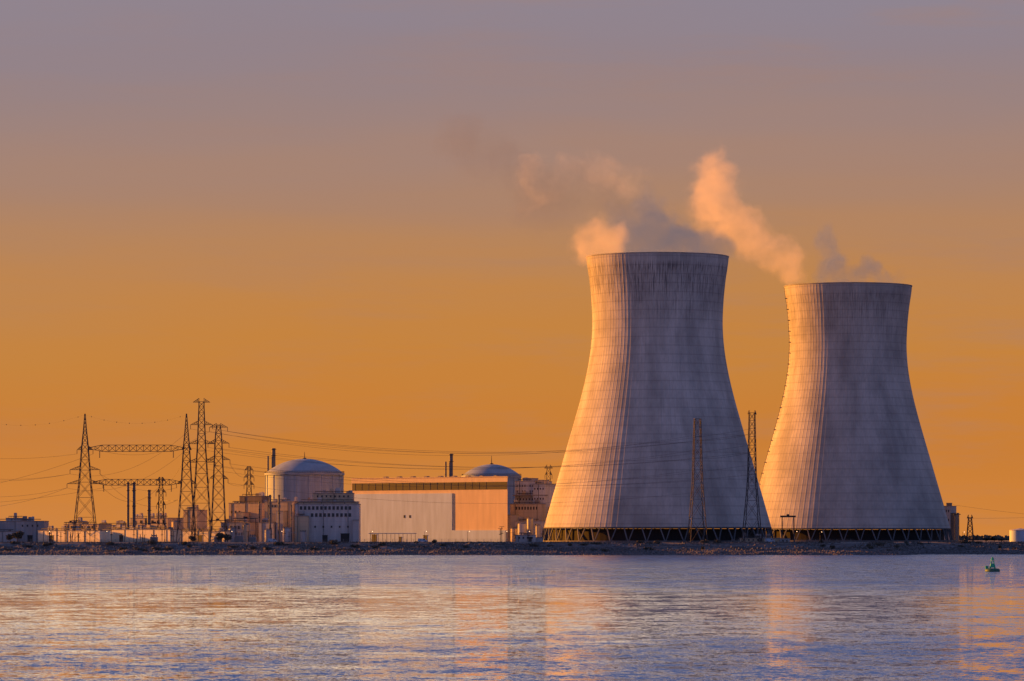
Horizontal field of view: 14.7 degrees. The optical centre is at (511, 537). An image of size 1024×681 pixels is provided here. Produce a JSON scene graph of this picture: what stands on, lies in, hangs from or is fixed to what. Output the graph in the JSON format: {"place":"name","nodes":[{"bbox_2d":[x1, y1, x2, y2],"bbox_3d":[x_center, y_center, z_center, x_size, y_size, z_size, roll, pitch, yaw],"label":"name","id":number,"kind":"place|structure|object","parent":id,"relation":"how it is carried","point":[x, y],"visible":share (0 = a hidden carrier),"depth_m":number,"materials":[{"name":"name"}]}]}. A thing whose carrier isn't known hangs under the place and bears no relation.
{"place":"outdoors","nodes":[
{"label":"outdoors","id":0,"kind":"place"},
{"bbox_2d":[0,513,48,541],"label":"plant building","id":1,"kind":"structure","parent":0,"point":[29,527],"depth_m":2342.00,"materials":[{"name":"grey concrete"}]},
{"bbox_2d":[27,535,32,541],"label":"door","id":2,"kind":"structure","parent":1,"relation":"in","point":[29,537],"depth_m":2341.97,"materials":[{"name":"black metal"}]},
{"bbox_2d":[64,517,111,529],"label":"plant building","id":3,"kind":"structure","parent":0,"point":[86,523],"depth_m":2376.98,"materials":[{"name":"beige concrete"}]},
{"bbox_2d":[99,513,182,530],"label":"boiler house","id":4,"kind":"structure","parent":0,"point":[140,519],"depth_m":2398.06,"materials":[{"name":"beige concrete"}]},
{"bbox_2d":[183,505,206,530],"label":"plant building","id":5,"kind":"structure","parent":0,"point":[200,517],"depth_m":2367.83,"materials":[{"name":"beige concrete"}]},
{"bbox_2d":[220,492,268,541],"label":"plant building","id":6,"kind":"structure","parent":0,"point":[245,506],"depth_m":2346.31,"materials":[{"name":"beige concrete"}]},
{"bbox_2d":[233,517,257,524],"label":"portal frame","id":7,"kind":"object","parent":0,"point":[245,518],"visible":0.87,"depth_m":2298.10,"materials":[{"name":"metal"}]},
{"bbox_2d":[258,497,297,541],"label":"plant building","id":8,"kind":"structure","parent":0,"point":[285,512],"depth_m":2319.78,"materials":[{"name":"beige concrete"}]},
{"bbox_2d":[291,505,291,540],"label":"chimney","id":9,"kind":"object","parent":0,"point":[291,522],"visible":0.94,"depth_m":2296.64,"materials":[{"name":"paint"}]},
{"bbox_2d":[264,452,344,500],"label":"reactor building","id":10,"kind":"structure","parent":0,"point":[295,485],"depth_m":2556.56,"materials":[{"name":"concrete"}]},
{"bbox_2d":[267,448,275,471],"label":"chimney","id":11,"kind":"object","parent":10,"relation":"on","point":[273,461],"visible":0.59,"depth_m":2615.92,"materials":[{"name":"paint"}]},
{"bbox_2d":[461,456,520,514],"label":"reactor building","id":12,"kind":"structure","parent":0,"point":[511,474],"depth_m":2583.78,"materials":[{"name":"concrete"}]},
{"bbox_2d":[0,554,1023,680],"bbox_3d":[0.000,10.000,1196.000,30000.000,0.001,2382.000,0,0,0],"label":"water","id":13,"kind":"structure","parent":0,"point":[941,617],"depth_m":490.10,"materials":[{"name":"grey liquid"}]},
{"bbox_2d":[985,557,999,571],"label":"buoy","id":14,"kind":"object","parent":13,"relation":"on","point":[992,568],"visible":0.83,"depth_m":1153.17,"materials":[{"name":"green paint"}]},
{"bbox_2d":[0,540,1023,554],"bbox_3d":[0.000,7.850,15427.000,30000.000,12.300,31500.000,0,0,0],"label":"ground","id":15,"kind":"structure","parent":0,"point":[675,546],"depth_m":2247.79,"materials":[{"name":"soil"}]},
{"bbox_2d":[6,534,12,539],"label":"tree","id":16,"kind":"object","parent":15,"relation":"on","point":[9,537],"visible":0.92,"depth_m":2296.29,"materials":[{"name":"green plant"}]},
{"bbox_2d":[11,531,23,541],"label":"tree","id":17,"kind":"object","parent":15,"relation":"on","point":[18,534],"visible":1,"depth_m":2272.41,"materials":[{"name":"green plant"}]},
{"bbox_2d":[38,526,110,541],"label":"storage shed","id":18,"kind":"structure","parent":15,"relation":"on","point":[101,536],"depth_m":2305.66,"materials":[{"name":"concrete"}]},
{"bbox_2d":[67,414,102,541],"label":"transmission pylon","id":19,"kind":"object","parent":15,"relation":"on","point":[89,472],"visible":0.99,"depth_m":2303.84,"materials":[{"name":"metal"}]},
{"bbox_2d":[88,445,184,457],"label":"truss beam","id":20,"kind":"structure","parent":19,"relation":"hanging from","point":[129,450],"depth_m":2303.93,"materials":[{"name":"metal"}]},
{"bbox_2d":[94,479,181,491],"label":"truss beam","id":21,"kind":"structure","parent":19,"relation":"hanging from","point":[103,484],"depth_m":2303.93,"materials":[{"name":"metal"}]},
{"bbox_2d":[126,483,129,528],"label":"chimney","id":22,"kind":"object","parent":15,"relation":"on","point":[127,490],"visible":0.7,"depth_m":2362.28,"materials":[{"name":"paint"}]},
{"bbox_2d":[132,482,135,528],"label":"chimney","id":23,"kind":"object","parent":15,"relation":"on","point":[134,506],"visible":0.8,"depth_m":2362.19,"materials":[{"name":"paint"}]},
{"bbox_2d":[102,525,180,541],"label":"workshop","id":24,"kind":"structure","parent":15,"relation":"on","point":[129,535],"depth_m":2314.43,"materials":[{"name":"concrete"}]},
{"bbox_2d":[147,490,150,524],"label":"chimney","id":25,"kind":"object","parent":15,"relation":"on","point":[148,506],"visible":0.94,"depth_m":2362.07,"materials":[{"name":"paint"}]},
{"bbox_2d":[150,534,157,540],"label":"transformer","id":26,"kind":"object","parent":15,"relation":"on","point":[154,538],"visible":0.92,"depth_m":2280.74,"materials":[{"name":"paint"}]},
{"bbox_2d":[141,522,166,541],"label":"portal frame","id":27,"kind":"object","parent":15,"relation":"on","point":[151,523],"visible":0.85,"depth_m":2289.10,"materials":[{"name":"metal"}]},
{"bbox_2d":[156,477,165,526],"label":"transmission pylon","id":28,"kind":"object","parent":15,"relation":"on","point":[158,490],"visible":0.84,"depth_m":2366.01,"materials":[{"name":"metal"}]},
{"bbox_2d":[172,520,179,528],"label":"process tank","id":29,"kind":"object","parent":15,"relation":"on","point":[174,524],"visible":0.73,"depth_m":2352.76,"materials":[{"name":"white metal"}]},
{"bbox_2d":[176,414,196,541],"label":"transmission pylon","id":30,"kind":"object","parent":15,"relation":"on","point":[183,469],"visible":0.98,"depth_m":2303.61,"materials":[{"name":"metal"}]},
{"bbox_2d":[188,536,196,541],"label":"tree","id":31,"kind":"object","parent":15,"relation":"on","point":[192,538],"visible":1,"depth_m":2273.18,"materials":[{"name":"green plant"}]},
{"bbox_2d":[187,398,215,541],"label":"transmission pylon","id":32,"kind":"object","parent":15,"relation":"on","point":[205,443],"visible":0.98,"depth_m":2317.47,"materials":[{"name":"metal"}]},
{"bbox_2d":[194,467,692,486],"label":"power line","id":33,"kind":"object","parent":32,"relation":"hanging from","point":[497,486],"visible":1,"depth_m":2290.77,"materials":[{"name":"black metal"}]},
{"bbox_2d":[192,445,747,468],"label":"power line","id":34,"kind":"object","parent":32,"relation":"hanging from","point":[490,468],"visible":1,"depth_m":2300.59,"materials":[{"name":"black metal"}]},
{"bbox_2d":[194,429,747,452],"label":"power line","id":35,"kind":"object","parent":32,"relation":"hanging from","point":[509,452],"visible":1,"depth_m":2294.09,"materials":[{"name":"black metal"}]},
{"bbox_2d":[216,466,744,486],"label":"power line","id":36,"kind":"object","parent":32,"relation":"hanging from","point":[512,486],"visible":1,"depth_m":2294.62,"materials":[{"name":"black metal"}]},
{"bbox_2d":[218,448,749,467],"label":"power line","id":37,"kind":"object","parent":32,"relation":"hanging from","point":[486,467],"visible":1,"depth_m":2301.06,"materials":[{"name":"black metal"}]},
{"bbox_2d":[222,430,746,451],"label":"power line","id":38,"kind":"object","parent":32,"relation":"hanging from","point":[452,451],"visible":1,"depth_m":2299.89,"materials":[{"name":"black metal"}]},
{"bbox_2d":[181,526,230,541],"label":"service hut","id":39,"kind":"object","parent":15,"relation":"on","point":[200,537],"visible":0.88,"depth_m":2316.07,"materials":[{"name":"concrete"}]},
{"bbox_2d":[207,423,229,541],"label":"transmission pylon","id":40,"kind":"object","parent":15,"relation":"on","point":[214,467],"visible":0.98,"depth_m":2309.61,"materials":[{"name":"metal"}]},
{"bbox_2d":[208,447,692,468],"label":"power line","id":41,"kind":"object","parent":40,"relation":"hanging from","point":[409,468],"visible":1,"depth_m":2287.55,"materials":[{"name":"black metal"}]},
{"bbox_2d":[210,431,693,455],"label":"power line","id":42,"kind":"object","parent":40,"relation":"hanging from","point":[447,455],"visible":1,"depth_m":2292.34,"materials":[{"name":"black metal"}]},
{"bbox_2d":[229,447,689,467],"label":"power line","id":43,"kind":"object","parent":40,"relation":"hanging from","point":[449,466],"visible":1,"depth_m":2288.85,"materials":[{"name":"black metal"}]},
{"bbox_2d":[228,431,691,453],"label":"power line","id":44,"kind":"object","parent":40,"relation":"hanging from","point":[473,453],"visible":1,"depth_m":2291.22,"materials":[{"name":"black metal"}]},
{"bbox_2d":[234,464,686,485],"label":"power line","id":45,"kind":"object","parent":40,"relation":"hanging from","point":[441,483],"visible":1,"depth_m":2293.63,"materials":[{"name":"black metal"}]},
{"bbox_2d":[232,483,695,503],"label":"power line","id":46,"kind":"object","parent":40,"relation":"hanging from","point":[476,503],"visible":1,"depth_m":2289.55,"materials":[{"name":"black metal"}]},
{"bbox_2d":[211,464,746,484],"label":"power line","id":47,"kind":"object","parent":40,"relation":"hanging from","point":[436,484],"visible":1,"depth_m":2296.14,"materials":[{"name":"black metal"}]},
{"bbox_2d":[216,533,224,541],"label":"tree","id":48,"kind":"object","parent":15,"relation":"on","point":[219,536],"visible":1,"depth_m":2274.47,"materials":[{"name":"green plant"}]},
{"bbox_2d":[224,533,231,541],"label":"tree","id":49,"kind":"object","parent":15,"relation":"on","point":[227,537],"visible":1,"depth_m":2276.01,"materials":[{"name":"green plant"}]},
{"bbox_2d":[229,527,237,541],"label":"process tank","id":50,"kind":"object","parent":15,"relation":"on","point":[234,530],"visible":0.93,"depth_m":2310.73,"materials":[{"name":"metal"}]},
{"bbox_2d":[234,533,243,541],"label":"transformer","id":51,"kind":"object","parent":15,"relation":"on","point":[239,538],"visible":0.98,"depth_m":2282.69,"materials":[{"name":"paint"}]},
{"bbox_2d":[244,466,253,495],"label":"transmission pylon","id":52,"kind":"object","parent":15,"relation":"on","point":[250,475],"visible":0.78,"depth_m":2436.23,"materials":[{"name":"metal"}]},
{"bbox_2d":[243,523,255,541],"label":"process tank","id":53,"kind":"object","parent":15,"relation":"on","point":[246,526],"visible":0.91,"depth_m":2309.50,"materials":[{"name":"grey metal"}]},
{"bbox_2d":[249,534,255,541],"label":"transformer","id":54,"kind":"object","parent":15,"relation":"on","point":[252,539],"visible":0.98,"depth_m":2281.74,"materials":[{"name":"paint"}]},
{"bbox_2d":[265,528,271,541],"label":"process tank","id":55,"kind":"object","parent":15,"relation":"on","point":[268,531],"visible":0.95,"depth_m":2293.38,"materials":[{"name":"metal"}]},
{"bbox_2d":[269,495,270,529],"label":"chimney","id":56,"kind":"object","parent":15,"relation":"on","point":[270,511],"visible":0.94,"depth_m":2300.51,"materials":[{"name":"paint"}]},
{"bbox_2d":[278,495,279,541],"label":"chimney","id":57,"kind":"object","parent":15,"relation":"on","point":[278,518],"visible":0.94,"depth_m":2300.51,"materials":[{"name":"paint"}]},
{"bbox_2d":[283,527,297,541],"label":"process tank","id":58,"kind":"object","parent":15,"relation":"on","point":[287,534],"visible":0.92,"depth_m":2287.20,"materials":[{"name":"metal"}]},
{"bbox_2d":[300,530,312,541],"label":"process tank","id":59,"kind":"object","parent":15,"relation":"on","point":[303,535],"visible":0.97,"depth_m":2283.92,"materials":[{"name":"metal"}]},
{"bbox_2d":[295,488,360,541],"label":"office block","id":60,"kind":"structure","parent":15,"relation":"on","point":[324,516],"depth_m":2302.00,"materials":[{"name":"concrete"}]},
{"bbox_2d":[322,535,327,541],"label":"door","id":61,"kind":"structure","parent":60,"relation":"in","point":[325,537],"depth_m":2301.73,"materials":[{"name":"black metal"}]},
{"bbox_2d":[340,533,349,541],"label":"door","id":62,"kind":"structure","parent":60,"relation":"in","point":[345,536],"depth_m":2301.73,"materials":[{"name":"black metal"}]},
{"bbox_2d":[369,533,415,541],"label":"pipe rack","id":63,"kind":"object","parent":15,"relation":"on","point":[390,533],"visible":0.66,"depth_m":2336.50,"materials":[{"name":"metal"}]},
{"bbox_2d":[351,475,507,541],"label":"turbine hall","id":64,"kind":"structure","parent":15,"relation":"on","point":[456,513],"depth_m":2452.00,"materials":[{"name":"metal"}]},
{"bbox_2d":[371,534,376,541],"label":"door","id":65,"kind":"structure","parent":64,"relation":"in","point":[371,534],"depth_m":2481.48,"materials":[{"name":"metal"}]},
{"bbox_2d":[445,454,453,476],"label":"chimney","id":66,"kind":"object","parent":64,"relation":"on","point":[450,461],"visible":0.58,"depth_m":2536.25,"materials":[{"name":"paint"}]},
{"bbox_2d":[38,542,867,542],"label":"flood wall","id":67,"kind":"structure","parent":15,"relation":"on","point":[379,542],"depth_m":2262.50,"materials":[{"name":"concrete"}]},
{"bbox_2d":[0,542,1023,554],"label":"riprap","id":68,"kind":"object","parent":15,"relation":"on","point":[508,552],"visible":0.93,"depth_m":2228.17,"materials":[{"name":"stone"}]},
{"bbox_2d":[0,541,1023,552],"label":"grass tufts","id":69,"kind":"object","parent":15,"relation":"on","point":[504,543],"visible":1,"depth_m":2249.74,"materials":[{"name":"green plant"}]},
{"bbox_2d":[511,528,516,541],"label":"process tank","id":70,"kind":"object","parent":15,"relation":"on","point":[512,536],"visible":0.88,"depth_m":2387.22,"materials":[{"name":"beige metal"}]},
{"bbox_2d":[518,522,532,534],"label":"process tank","id":71,"kind":"object","parent":15,"relation":"on","point":[522,528],"visible":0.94,"depth_m":2380.00,"materials":[{"name":"metal"}]},
{"bbox_2d":[516,531,542,541],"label":"pump hut","id":72,"kind":"object","parent":15,"relation":"on","point":[523,538],"visible":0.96,"depth_m":2281.00,"materials":[{"name":"concrete"}]},
{"bbox_2d":[527,517,539,536],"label":"process tank","id":73,"kind":"object","parent":15,"relation":"on","point":[530,523],"visible":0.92,"depth_m":2385.79,"materials":[{"name":"metal"}]},
{"bbox_2d":[536,524,541,536],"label":"process tank","id":74,"kind":"object","parent":15,"relation":"on","point":[537,530],"visible":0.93,"depth_m":2390.64,"materials":[{"name":"metal"}]},
{"bbox_2d":[545,465,551,480],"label":"transmission pylon","id":75,"kind":"object","parent":15,"relation":"on","point":[547,472],"visible":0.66,"depth_m":2475.94,"materials":[{"name":"metal"}]},
{"bbox_2d":[543,252,772,541],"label":"cooling tower","id":76,"kind":"structure","parent":15,"relation":"on","point":[657,370],"depth_m":2314.74,"materials":[{"name":"concrete"}]},
{"bbox_2d":[687,418,707,541],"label":"transmission pylon","id":77,"kind":"object","parent":15,"relation":"on","point":[694,465],"visible":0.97,"depth_m":2272.20,"materials":[{"name":"metal"}]},
{"bbox_2d":[741,410,762,541],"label":"transmission pylon","id":78,"kind":"object","parent":15,"relation":"on","point":[754,443],"visible":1,"depth_m":2274.94,"materials":[{"name":"metal"}]},
{"bbox_2d":[740,533,778,541],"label":"pump hut","id":79,"kind":"object","parent":15,"relation":"on","point":[767,536],"visible":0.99,"depth_m":2283.00,"materials":[{"name":"beige concrete"}]},
{"bbox_2d":[779,538,789,541],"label":"pump hut","id":80,"kind":"object","parent":15,"relation":"on","point":[784,539],"visible":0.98,"depth_m":2277.00,"materials":[{"name":"grey concrete"}]},
{"bbox_2d":[780,514,795,541],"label":"portal frame","id":81,"kind":"object","parent":15,"relation":"on","point":[793,526],"visible":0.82,"depth_m":2336.10,"materials":[{"name":"metal"}]},
{"bbox_2d":[748,282,955,541],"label":"cooling tower","id":82,"kind":"structure","parent":15,"relation":"on","point":[848,450],"depth_m":2588.42,"materials":[{"name":"concrete"}]},
{"bbox_2d":[944,503,958,541],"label":"service block","id":83,"kind":"structure","parent":15,"relation":"on","point":[950,510],"depth_m":2737.72,"materials":[{"name":"grey concrete"}]},
{"bbox_2d":[966,515,974,541],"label":"transmission pylon","id":84,"kind":"object","parent":15,"relation":"on","point":[967,534],"visible":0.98,"depth_m":2575.61,"materials":[{"name":"metal"}]},
{"bbox_2d":[959,535,1009,539],"bbox_3d":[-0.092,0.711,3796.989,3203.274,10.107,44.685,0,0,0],"label":"woodland","id":85,"kind":"object","parent":15,"relation":"on","point":[977,537],"visible":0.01,"depth_m":3785.25,"materials":[{"name":"green plant"}]},
{"bbox_2d":[1009,528,1023,541],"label":"storage tank","id":86,"kind":"object","parent":15,"relation":"on","point":[1016,535],"visible":0.96,"depth_m":2670.76,"materials":[{"name":"metal"}]},
{"bbox_2d":[0,0,1023,536],"label":"sky","id":87,"kind":"structure","parent":0,"point":[375,224],"materials":[{"name":"orange"}]},
{"bbox_2d":[508,477,569,541],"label":"plant building","id":88,"kind":"structure","parent":0,"point":[534,499],"depth_m":2436.94,"materials":[{"name":"concrete"}]}
]}

